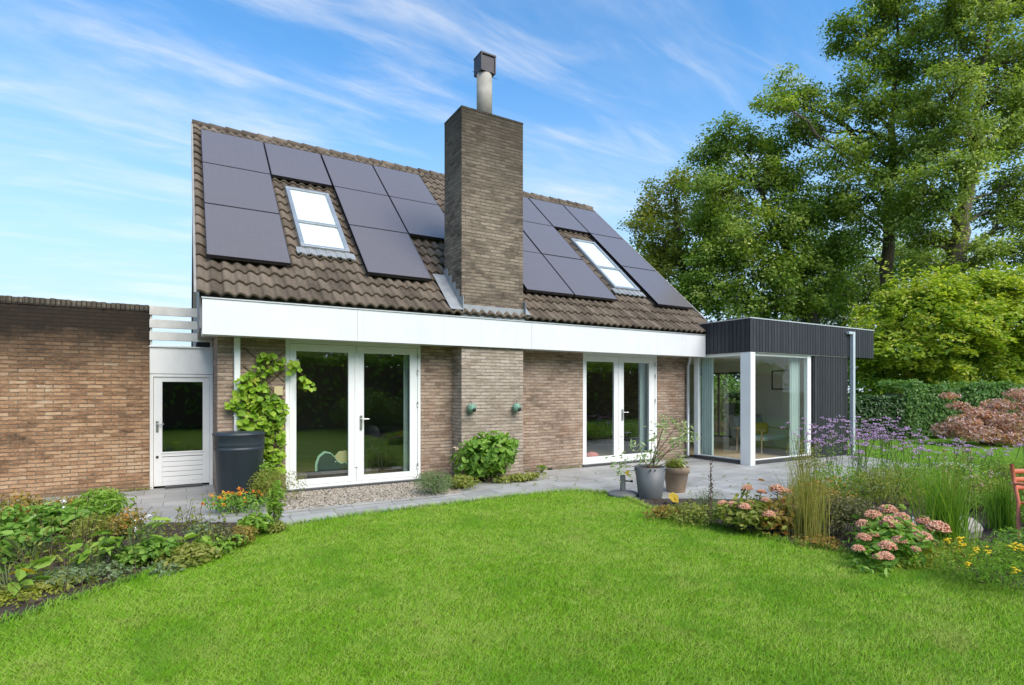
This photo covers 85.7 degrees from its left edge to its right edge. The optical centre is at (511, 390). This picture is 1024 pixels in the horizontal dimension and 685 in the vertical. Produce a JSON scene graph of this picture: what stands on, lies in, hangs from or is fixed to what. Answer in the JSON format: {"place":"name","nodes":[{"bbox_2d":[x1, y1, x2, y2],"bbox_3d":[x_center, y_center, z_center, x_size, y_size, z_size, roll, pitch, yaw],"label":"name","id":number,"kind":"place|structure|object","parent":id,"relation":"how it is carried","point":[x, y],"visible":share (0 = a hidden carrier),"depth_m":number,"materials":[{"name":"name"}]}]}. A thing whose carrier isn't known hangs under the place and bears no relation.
{"place":"outdoors","nodes":[
{"label":"outdoors","id":0,"kind":"place"},
{"bbox_2d":[0,520,282,622],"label":"flower bed","id":1,"kind":"object","parent":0,"point":[3,608],"visible":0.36,"depth_m":5.14,"materials":[{"name":"soil"}]},
{"bbox_2d":[0,503,48,560],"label":"perennial","id":2,"kind":"object","parent":1,"relation":"on","point":[18,528],"visible":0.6,"depth_m":5.56,"materials":[{"name":"green plant"}]},
{"bbox_2d":[0,489,48,522],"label":"perennial","id":3,"kind":"object","parent":1,"relation":"on","point":[25,501],"visible":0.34,"depth_m":6.60,"materials":[{"name":"green plant"}]},
{"bbox_2d":[0,556,55,595],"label":"perennial","id":4,"kind":"object","parent":1,"relation":"on","point":[37,564],"visible":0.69,"depth_m":4.66,"materials":[{"name":"green plant"}]},
{"bbox_2d":[0,583,62,605],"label":"ground cover","id":5,"kind":"object","parent":1,"relation":"on","point":[9,597],"visible":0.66,"depth_m":4.50,"materials":[{"name":"green plant"}]},
{"bbox_2d":[0,526,71,563],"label":"perennial","id":6,"kind":"object","parent":1,"relation":"on","point":[32,550],"visible":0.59,"depth_m":5.33,"materials":[{"name":"green plant"}]},
{"bbox_2d":[0,568,92,594],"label":"ground cover","id":7,"kind":"object","parent":1,"relation":"on","point":[40,584],"visible":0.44,"depth_m":4.68,"materials":[{"name":"green plant"}]},
{"bbox_2d":[0,500,105,535],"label":"perennial","id":8,"kind":"object","parent":1,"relation":"on","point":[66,512],"visible":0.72,"depth_m":6.36,"materials":[{"name":"green plant"}]},
{"bbox_2d":[0,504,151,580],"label":"dead stalks","id":9,"kind":"object","parent":1,"relation":"on","point":[73,539],"visible":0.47,"depth_m":5.40,"materials":[{"name":"brown plant"}]},
{"bbox_2d":[18,557,134,588],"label":"ground cover","id":10,"kind":"object","parent":1,"relation":"on","point":[78,570],"visible":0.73,"depth_m":4.91,"materials":[{"name":"silver plant"}]},
{"bbox_2d":[55,512,122,542],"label":"perennial","id":11,"kind":"object","parent":1,"relation":"on","point":[98,519],"visible":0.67,"depth_m":6.09,"materials":[{"name":"green plant"}]},
{"bbox_2d":[59,538,120,567],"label":"perennial","id":12,"kind":"object","parent":1,"relation":"on","point":[84,555],"visible":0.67,"depth_m":5.06,"materials":[{"name":"green plant"}]},
{"bbox_2d":[71,486,136,522],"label":"perennial","id":13,"kind":"object","parent":1,"relation":"on","point":[97,499],"visible":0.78,"depth_m":7.00,"materials":[{"name":"green plant"}]},
{"bbox_2d":[95,507,148,536],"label":"perennial","id":14,"kind":"object","parent":1,"relation":"on","point":[127,518],"visible":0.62,"depth_m":6.33,"materials":[{"name":"brown plant"}]},
{"bbox_2d":[87,516,173,564],"bbox_3d":[-3.724,1.490,5.394,0.719,0.428,0.624,0,0,-31],"label":"perennial","id":15,"kind":"object","parent":1,"relation":"on","point":[112,539],"visible":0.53,"depth_m":5.30,"materials":[{"name":"green plant"}]},
{"bbox_2d":[0,497,280,602],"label":"weed stalks","id":16,"kind":"object","parent":1,"relation":"on","point":[97,547],"visible":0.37,"depth_m":5.25,"materials":[{"name":"plant"}]},
{"bbox_2d":[110,536,178,568],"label":"perennial","id":17,"kind":"object","parent":1,"relation":"on","point":[153,550],"visible":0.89,"depth_m":5.29,"materials":[{"name":"green plant"}]},
{"bbox_2d":[141,559,190,577],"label":"ground cover","id":18,"kind":"object","parent":1,"relation":"on","point":[160,567],"visible":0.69,"depth_m":5.16,"materials":[{"name":"silver plant"}]},
{"bbox_2d":[150,542,224,570],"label":"ground cover","id":19,"kind":"object","parent":1,"relation":"on","point":[192,554],"visible":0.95,"depth_m":5.39,"materials":[{"name":"green plant"}]},
{"bbox_2d":[180,531,247,555],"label":"perennial","id":20,"kind":"object","parent":1,"relation":"on","point":[227,543],"visible":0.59,"depth_m":5.78,"materials":[{"name":"green plant"}]},
{"bbox_2d":[236,512,274,536],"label":"perennial","id":21,"kind":"object","parent":1,"relation":"on","point":[261,522],"visible":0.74,"depth_m":6.35,"materials":[{"name":"green plant"}]},
{"bbox_2d":[265,480,285,521],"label":"weed","id":22,"kind":"object","parent":1,"relation":"on","point":[273,499],"visible":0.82,"depth_m":6.87,"materials":[{"name":"green plant"}]},
{"bbox_2d":[263,478,460,511],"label":"gravel","id":23,"kind":"structure","parent":0,"point":[317,497],"depth_m":8.93,"materials":[{"name":"beige gravel"}]},
{"bbox_2d":[245,468,307,499],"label":"herb","id":24,"kind":"object","parent":23,"relation":"on","point":[265,489],"visible":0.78,"depth_m":8.20,"materials":[{"name":"green plant"}]},
{"bbox_2d":[413,468,454,493],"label":"lavender","id":25,"kind":"object","parent":23,"relation":"on","point":[435,486],"visible":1,"depth_m":8.96,"materials":[{"name":"silver plant"}]},
{"bbox_2d":[0,455,998,524],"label":"paving","id":26,"kind":"structure","parent":0,"point":[164,502],"depth_m":9.72,"materials":[{"name":"grey stone"}]},
{"bbox_2d":[197,487,270,515],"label":"marigolds","id":27,"kind":"object","parent":26,"relation":"on","point":[237,503],"visible":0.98,"depth_m":7.63,"materials":[{"name":"green plant"}]},
{"bbox_2d":[212,430,265,505],"bbox_3d":[-4.184,1.160,8.469,0.736,1.080,0.736,0,0,-31],"label":"water butt","id":28,"kind":"object","parent":26,"relation":"on","point":[238,457],"visible":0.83,"depth_m":8.18,"materials":[{"name":"plastic"}]},
{"bbox_2d":[272,492,468,514],"bbox_3d":[-2.016,1.692,8.366,2.990,0.035,0.060,0,0,-31],"label":"gravel edging","id":29,"kind":"object","parent":26,"relation":"on","point":[365,503],"visible":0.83,"depth_m":8.29,"materials":[{"name":"concrete"}]},
{"bbox_2d":[0,457,749,618],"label":"weeds","id":30,"kind":"object","parent":26,"relation":"on","point":[68,586],"visible":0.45,"depth_m":5.44,"materials":[{"name":"green plant"}]},
{"bbox_2d":[444,473,481,488],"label":"ground cover","id":31,"kind":"object","parent":26,"relation":"on","point":[464,481],"visible":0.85,"depth_m":9.50,"materials":[{"name":"green plant"}]},
{"bbox_2d":[448,431,519,482],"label":"hydrangea","id":32,"kind":"object","parent":26,"relation":"on","point":[488,451],"visible":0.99,"depth_m":9.99,"materials":[{"name":"green plant"}]},
{"bbox_2d":[493,472,549,483],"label":"ground cover","id":33,"kind":"object","parent":26,"relation":"on","point":[530,476],"visible":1,"depth_m":10.29,"materials":[{"name":"green plant"}]},
{"bbox_2d":[634,464,666,498],"bbox_3d":[2.200,1.450,8.787,0.490,0.500,0.526,0,0,-31],"label":"plant pot","id":34,"kind":"object","parent":26,"relation":"on","point":[650,483],"visible":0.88,"depth_m":8.61,"materials":[{"name":"grey metal"}]},
{"bbox_2d":[605,414,698,481],"bbox_3d":[2.243,0.923,8.792,1.529,1.088,0.849,0,0,6],"label":"potted shrub","id":35,"kind":"object","parent":34,"relation":"on","point":[652,461],"visible":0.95,"depth_m":8.78,"materials":[{"name":"green plant"}]},
{"bbox_2d":[664,465,689,492],"bbox_3d":[2.768,1.490,9.320,0.461,0.420,0.461,0,0,-31],"label":"plant pot","id":36,"kind":"object","parent":26,"relation":"on","point":[676,480],"visible":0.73,"depth_m":9.16,"materials":[{"name":"ceramic"}]},
{"bbox_2d":[0,487,1023,684],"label":"lawn","id":37,"kind":"structure","parent":0,"point":[501,623],"depth_m":4.19,"materials":[{"name":"green plant"}]},
{"bbox_2d":[663,499,719,527],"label":"perennial","id":38,"kind":"object","parent":37,"relation":"on","point":[697,512],"visible":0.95,"depth_m":6.99,"materials":[{"name":"green plant"}]},
{"bbox_2d":[932,533,1023,595],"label":"perennial","id":39,"kind":"object","parent":37,"relation":"on","point":[1000,567],"visible":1,"depth_m":4.78,"materials":[{"name":"green plant"}]},
{"bbox_2d":[0,0,1023,392],"label":"sky","id":40,"kind":"structure","parent":0,"point":[100,100],"materials":[{"name":"blue"}]},
{"bbox_2d":[15,393,1015,619],"bbox_3d":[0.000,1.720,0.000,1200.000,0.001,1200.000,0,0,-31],"label":"ground","id":41,"kind":"structure","parent":0,"point":[208,483],"depth_m":10.26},
{"bbox_2d":[0,295,149,500],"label":"garage","id":42,"kind":"structure","parent":41,"relation":"on","point":[74,397],"depth_m":8.97,"materials":[{"name":"brick"}]},
{"bbox_2d":[149,345,212,488],"bbox_3d":[-7.247,0.463,12.153,0.967,2.495,5.700,0,0,-31],"label":"link passage","id":43,"kind":"object","parent":41,"relation":"on","point":[181,408],"visible":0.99,"depth_m":9.92,"materials":[{"name":"white paint"}]},
{"bbox_2d":[149,306,212,346],"bbox_3d":[-5.832,-1.125,9.752,0.955,0.680,0.075,0,0,-31],"label":"balcony railing","id":44,"kind":"object","parent":43,"relation":"on","point":[172,324],"visible":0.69,"depth_m":9.66,"materials":[{"name":"white wood"}]},
{"bbox_2d":[150,374,212,488],"bbox_3d":[-5.842,0.708,9.772,0.962,2.005,0.170,0,0,-31],"label":"side door","id":45,"kind":"structure","parent":43,"relation":"in","point":[160,462],"depth_m":9.76,"materials":[{"name":"white paint"}]},
{"bbox_2d":[191,50,708,494],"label":"house","id":46,"kind":"structure","parent":41,"relation":"on","point":[483,281],"depth_m":10.90,"materials":[{"name":"brick"}]},
{"bbox_2d":[224,352,316,474],"bbox_3d":[-3.891,0.445,8.931,1.369,2.138,0.287,0,0,-31],"label":"grape vine","id":47,"kind":"object","parent":46,"relation":"attached to","point":[255,400],"visible":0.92,"depth_m":8.88,"materials":[{"name":"green plant"}]},
{"bbox_2d":[285,186,355,260],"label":"roof window","id":48,"kind":"structure","parent":46,"relation":"in","point":[319,232],"depth_m":10.66,"materials":[{"name":"metal"}]},
{"bbox_2d":[306,469,347,478],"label":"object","id":49,"kind":"object","parent":46,"relation":"on","point":[324,474],"visible":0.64,"depth_m":9.60,"materials":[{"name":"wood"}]},
{"bbox_2d":[315,451,347,470],"bbox_3d":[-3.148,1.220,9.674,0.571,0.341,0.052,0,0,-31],"label":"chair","id":50,"kind":"object","parent":49,"relation":"on","point":[326,461],"visible":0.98,"depth_m":9.62,"materials":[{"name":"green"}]},
{"bbox_2d":[286,340,421,492],"bbox_3d":[-2.753,0.422,9.796,2.418,2.595,0.192,0,0,-31],"label":"french door","id":51,"kind":"structure","parent":46,"relation":"in","point":[356,476],"depth_m":9.77,"materials":[{"name":"white paint"}]},
{"bbox_2d":[364,424,384,471],"bbox_3d":[-2.857,1.166,11.434,0.440,0.972,0.440,0,0,0],"label":"dining chair","id":52,"kind":"object","parent":46,"relation":"on","point":[372,433],"visible":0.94,"depth_m":11.22,"materials":[{"name":"black wood"}]},
{"bbox_2d":[373,431,402,467],"bbox_3d":[-2.775,1.285,12.180,1.120,0.730,1.120,0,0,-31],"label":"dining table","id":53,"kind":"object","parent":46,"relation":"on","point":[386,463],"visible":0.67,"depth_m":12.13,"materials":[{"name":"brown wood"}]},
{"bbox_2d":[403,355,408,470],"bbox_3d":[-2.014,0.420,10.572,0.081,2.440,0.192,0,0,9],"label":"curtain","id":54,"kind":"object","parent":46,"relation":"hanging from","point":[405,412],"visible":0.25,"depth_m":10.50,"materials":[{"name":"grey fabric"}]},
{"bbox_2d":[569,238,645,297],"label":"roof window","id":55,"kind":"structure","parent":46,"relation":"in","point":[619,282],"depth_m":14.29,"materials":[{"name":"metal"}]},
{"bbox_2d":[582,353,656,466],"bbox_3d":[2.548,0.422,12.924,2.321,2.595,0.192,0,0,-31],"label":"french door","id":56,"kind":"structure","parent":46,"relation":"in","point":[618,360],"depth_m":12.89,"materials":[{"name":"white paint"}]},
{"bbox_2d":[639,363,646,452],"bbox_3d":[3.260,0.420,13.640,0.318,2.440,0.082,0,0,-43],"label":"curtain","id":57,"kind":"object","parent":46,"relation":"hanging from","point":[642,400],"visible":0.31,"depth_m":13.58,"materials":[{"name":"grey fabric"}]},
{"bbox_2d":[690,317,874,465],"bbox_3d":[6.367,0.015,16.149,5.344,3.390,5.455,0,0,-31],"label":"garden room","id":58,"kind":"object","parent":41,"relation":"on","point":[753,352],"visible":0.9,"depth_m":14.01,"materials":[{"name":"black wood"}]},
{"bbox_2d":[701,357,713,455],"bbox_3d":[4.920,0.395,13.899,0.082,2.490,0.341,0,0,-36],"label":"curtain","id":59,"kind":"object","parent":58,"relation":"hanging from","point":[707,406],"visible":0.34,"depth_m":13.86,"materials":[{"name":"white fabric"}]},
{"bbox_2d":[694,353,739,459],"bbox_3d":[5.000,0.366,13.407,0.090,2.493,1.388,0,0,-31],"label":"window frame","id":60,"kind":"structure","parent":58,"relation":"in","point":[696,359],"depth_m":13.90,"materials":[{"name":"white paint"}]},
{"bbox_2d":[727,414,788,452],"bbox_3d":[6.852,1.153,15.334,1.223,0.996,1.151,0,0,-31],"label":"armchair","id":61,"kind":"object","parent":58,"relation":"on","point":[734,422],"visible":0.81,"depth_m":15.29,"materials":[{"name":"grey fabric"}]},
{"bbox_2d":[771,370,788,389],"bbox_3d":[7.835,-0.320,16.083,0.033,0.560,0.580,0,0,-31],"label":"wall picture","id":62,"kind":"object","parent":58,"relation":"attached to","point":[779,379],"depth_m":16.09,"materials":[{"name":"grey paper"}]},
{"bbox_2d":[755,353,810,460],"bbox_3d":[6.490,0.366,13.304,2.296,2.493,0.090,0,0,-31],"label":"window frame","id":63,"kind":"structure","parent":58,"relation":"in","point":[807,359],"depth_m":13.79,"materials":[{"name":"white paint"}]},
{"bbox_2d":[789,357,799,455],"bbox_3d":[7.105,0.395,13.894,0.360,2.490,0.082,0,0,-31],"label":"curtain","id":64,"kind":"object","parent":58,"relation":"hanging from","point":[794,393],"visible":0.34,"depth_m":13.84,"materials":[{"name":"white fabric"}]},
{"bbox_2d":[755,225,879,326],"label":"garden tree","id":65,"kind":"object","parent":41,"relation":"on","point":[870,280],"visible":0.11,"depth_m":44.24,"materials":[{"name":"green plant"}]},
{"bbox_2d":[827,226,972,325],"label":"garden tree","id":66,"kind":"object","parent":41,"relation":"on","point":[901,251],"visible":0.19,"depth_m":43.38,"materials":[{"name":"green plant"}]},
{"bbox_2d":[887,455,995,480],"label":"perennial","id":67,"kind":"object","parent":41,"relation":"on","point":[926,461],"visible":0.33,"depth_m":10.05,"materials":[{"name":"green plant"}]},
{"bbox_2d":[955,453,1023,483],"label":"perennial","id":68,"kind":"object","parent":41,"relation":"on","point":[997,460],"visible":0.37,"depth_m":9.86,"materials":[{"name":"green plant"}]},
{"bbox_2d":[635,487,1023,585],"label":"flower bed","id":69,"kind":"object","parent":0,"point":[837,537],"visible":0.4,"depth_m":6.99,"materials":[{"name":"soil"}]},
{"bbox_2d":[712,478,786,535],"bbox_3d":[2.894,1.445,6.854,0.799,0.603,1.155,0,0,17],"label":"stonecrop","id":70,"kind":"object","parent":69,"relation":"on","point":[743,512],"visible":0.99,"depth_m":6.54,"materials":[{"name":"green plant"}]},
{"bbox_2d":[756,479,803,536],"bbox_3d":[3.256,1.409,6.662,0.638,0.590,0.942,0,0,22],"label":"stonecrop","id":71,"kind":"object","parent":69,"relation":"on","point":[780,509],"visible":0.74,"depth_m":6.47,"materials":[{"name":"green plant"}]},
{"bbox_2d":[781,417,833,489],"bbox_3d":[4.857,1.101,8.971,0.828,1.330,0.674,0,0,-31],"label":"verbena","id":72,"kind":"object","parent":69,"relation":"on","point":[809,441],"visible":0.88,"depth_m":8.99,"materials":[{"name":"purple plant"}]},
{"bbox_2d":[772,435,848,541],"bbox_3d":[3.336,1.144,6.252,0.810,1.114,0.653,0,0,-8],"label":"straw reeds","id":73,"kind":"object","parent":69,"relation":"on","point":[808,526],"visible":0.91,"depth_m":6.26,"materials":[{"name":"green plant"}]},
{"bbox_2d":[780,475,857,518],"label":"perennial","id":74,"kind":"object","parent":69,"relation":"on","point":[831,490],"visible":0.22,"depth_m":7.32,"materials":[{"name":"green plant"}]},
{"bbox_2d":[791,533,850,550],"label":"ground cover","id":75,"kind":"object","parent":69,"relation":"on","point":[818,543],"visible":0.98,"depth_m":5.97,"materials":[{"name":"green plant"}]},
{"bbox_2d":[640,488,1023,581],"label":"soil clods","id":76,"kind":"object","parent":69,"relation":"on","point":[989,530],"visible":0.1,"depth_m":6.91,"materials":[{"name":"brown soil"}]},
{"bbox_2d":[793,461,885,504],"bbox_3d":[4.790,1.370,8.073,1.230,0.666,1.158,0,0,-31],"label":"perennial","id":77,"kind":"object","parent":69,"relation":"on","point":[837,479],"visible":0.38,"depth_m":7.91,"materials":[{"name":"green plant"}]},
{"bbox_2d":[803,493,889,537],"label":"perennial","id":78,"kind":"object","parent":69,"relation":"on","point":[843,517],"visible":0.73,"depth_m":6.34,"materials":[{"name":"green plant"}]},
{"bbox_2d":[819,419,878,500],"bbox_3d":[5.074,1.089,8.365,0.877,1.322,0.626,0,0,-31],"label":"verbena","id":79,"kind":"object","parent":69,"relation":"on","point":[858,450],"visible":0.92,"depth_m":8.38,"materials":[{"name":"purple plant"}]},
{"bbox_2d":[814,415,885,480],"bbox_3d":[5.928,1.073,9.805,1.049,1.298,0.874,0,0,24],"label":"verbena","id":80,"kind":"object","parent":69,"relation":"on","point":[833,446],"visible":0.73,"depth_m":9.83,"materials":[{"name":"purple plant"}]},
{"bbox_2d":[832,416,907,493],"bbox_3d":[5.939,1.083,9.097,0.812,1.332,1.077,0,0,-31],"label":"verbena","id":81,"kind":"object","parent":69,"relation":"on","point":[865,448],"visible":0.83,"depth_m":9.19,"materials":[{"name":"purple plant"}]},
{"bbox_2d":[861,417,915,498],"bbox_3d":[6.037,1.068,8.809,0.949,1.315,0.598,0,0,-31],"label":"verbena","id":82,"kind":"object","parent":69,"relation":"on","point":[888,443],"visible":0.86,"depth_m":8.77,"materials":[{"name":"purple plant"}]},
{"bbox_2d":[842,463,935,513],"bbox_3d":[5.080,1.339,7.541,1.232,0.729,1.141,0,0,-31],"label":"perennial","id":83,"kind":"object","parent":69,"relation":"on","point":[877,493],"visible":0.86,"depth_m":7.47,"materials":[{"name":"green plant"}]},
{"bbox_2d":[837,504,958,576],"bbox_3d":[3.807,1.560,5.605,1.627,0.695,0.890,0,0,-31],"label":"stonecrop","id":84,"kind":"object","parent":69,"relation":"on","point":[900,535],"visible":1,"depth_m":5.46,"materials":[{"name":"pink plant"}]},
{"bbox_2d":[849,456,957,497],"bbox_3d":[6.389,1.386,8.969,1.192,0.635,1.586,0,0,-31],"label":"perennial","id":85,"kind":"object","parent":69,"relation":"on","point":[920,465],"visible":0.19,"depth_m":9.00,"materials":[{"name":"green plant"}]},
{"bbox_2d":[867,462,963,506],"bbox_3d":[5.848,1.384,8.154,1.038,0.638,1.292,0,0,-31],"label":"perennial","id":86,"kind":"object","parent":69,"relation":"on","point":[945,475],"visible":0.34,"depth_m":8.05,"materials":[{"name":"green plant"}]},
{"bbox_2d":[875,544,977,571],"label":"ground cover","id":87,"kind":"object","parent":69,"relation":"on","point":[932,557],"visible":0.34,"depth_m":5.32,"materials":[{"name":"green plant"}]},
{"bbox_2d":[899,441,1006,548],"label":"green reeds","id":88,"kind":"object","parent":69,"relation":"on","point":[943,508],"visible":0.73,"depth_m":5.85,"materials":[{"name":"plant"}]},
{"bbox_2d":[924,537,1013,563],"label":"ground cover","id":89,"kind":"object","parent":69,"relation":"on","point":[943,544],"visible":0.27,"depth_m":5.54,"materials":[{"name":"green plant"}]},
{"bbox_2d":[928,465,1023,493],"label":"perennial","id":90,"kind":"object","parent":69,"relation":"on","point":[975,475],"visible":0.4,"depth_m":9.06,"materials":[{"name":"green plant"}]},
{"bbox_2d":[947,475,1023,509],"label":"perennial","id":91,"kind":"object","parent":69,"relation":"on","point":[973,482],"visible":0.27,"depth_m":7.77,"materials":[{"name":"green plant"}]},
{"bbox_2d":[964,526,1023,568],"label":"perennial","id":92,"kind":"object","parent":69,"relation":"on","point":[1014,537],"visible":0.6,"depth_m":5.28,"materials":[{"name":"green plant"}]},
{"bbox_2d":[976,473,1022,531],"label":"green reeds","id":93,"kind":"object","parent":69,"relation":"on","point":[1000,517],"visible":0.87,"depth_m":6.69,"materials":[{"name":"green plant"}]},
{"bbox_2d":[1010,464,1023,538],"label":"garden chair","id":94,"kind":"object","parent":69,"relation":"on","point":[1017,484],"visible":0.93,"depth_m":6.37,"materials":[{"name":"red paint"}]},
{"bbox_2d":[700,432,1023,474],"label":"lawn","id":95,"kind":"structure","parent":0,"point":[935,448],"depth_m":15.98,"materials":[{"name":"green plant"}]},
{"bbox_2d":[616,162,743,313],"bbox_3d":[11.049,-6.714,36.248,8.431,17.039,6.071,0,0,-31],"label":"oak tree","id":96,"kind":"object","parent":95,"relation":"on","point":[659,260],"visible":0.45,"depth_m":35.50,"materials":[{"name":"green plant"}]},
{"bbox_2d":[700,391,739,432],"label":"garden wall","id":97,"kind":"structure","parent":95,"relation":"on","point":[722,427],"depth_m":22.52,"materials":[{"name":"brick"}]},
{"bbox_2d":[700,374,739,432],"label":"ivy","id":98,"kind":"object","parent":97,"relation":"attached to","point":[723,388],"visible":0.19,"depth_m":21.79,"materials":[{"name":"green plant"}]},
{"bbox_2d":[668,110,873,323],"bbox_3d":[14.945,-7.061,32.399,11.813,17.760,8.174,0,0,-31],"label":"oak tree","id":99,"kind":"object","parent":95,"relation":"on","point":[786,269],"visible":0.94,"depth_m":30.66,"materials":[{"name":"green plant"}]},
{"bbox_2d":[721,391,905,438],"bbox_3d":[10.757,0.862,19.920,5.973,1.780,1.699,0,0,0],"label":"hedge","id":100,"kind":"object","parent":95,"relation":"on","point":[867,407],"visible":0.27,"depth_m":19.33,"materials":[{"name":"green plant"}]},
{"bbox_2d":[747,0,952,392],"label":"oak tree","id":101,"kind":"object","parent":95,"relation":"on","point":[895,73],"visible":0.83,"depth_m":29.30,"materials":[{"name":"green plant"}]},
{"bbox_2d":[841,258,1023,395],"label":"bush","id":102,"kind":"object","parent":95,"relation":"on","point":[993,317],"visible":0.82,"depth_m":21.92,"materials":[{"name":"green plant"}]},
{"bbox_2d":[875,0,1023,378],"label":"oak tree","id":103,"kind":"object","parent":95,"relation":"on","point":[977,143],"visible":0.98,"depth_m":26.36,"materials":[{"name":"green plant"}]},
{"bbox_2d":[876,378,1023,439],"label":"hedge","id":104,"kind":"object","parent":95,"relation":"on","point":[924,408],"visible":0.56,"depth_m":19.50,"materials":[{"name":"green plant"}]},
{"bbox_2d":[929,387,1023,445],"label":"japanese maple","id":105,"kind":"object","parent":95,"relation":"on","point":[1000,426],"visible":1,"depth_m":17.12,"materials":[{"name":"pink plant"}]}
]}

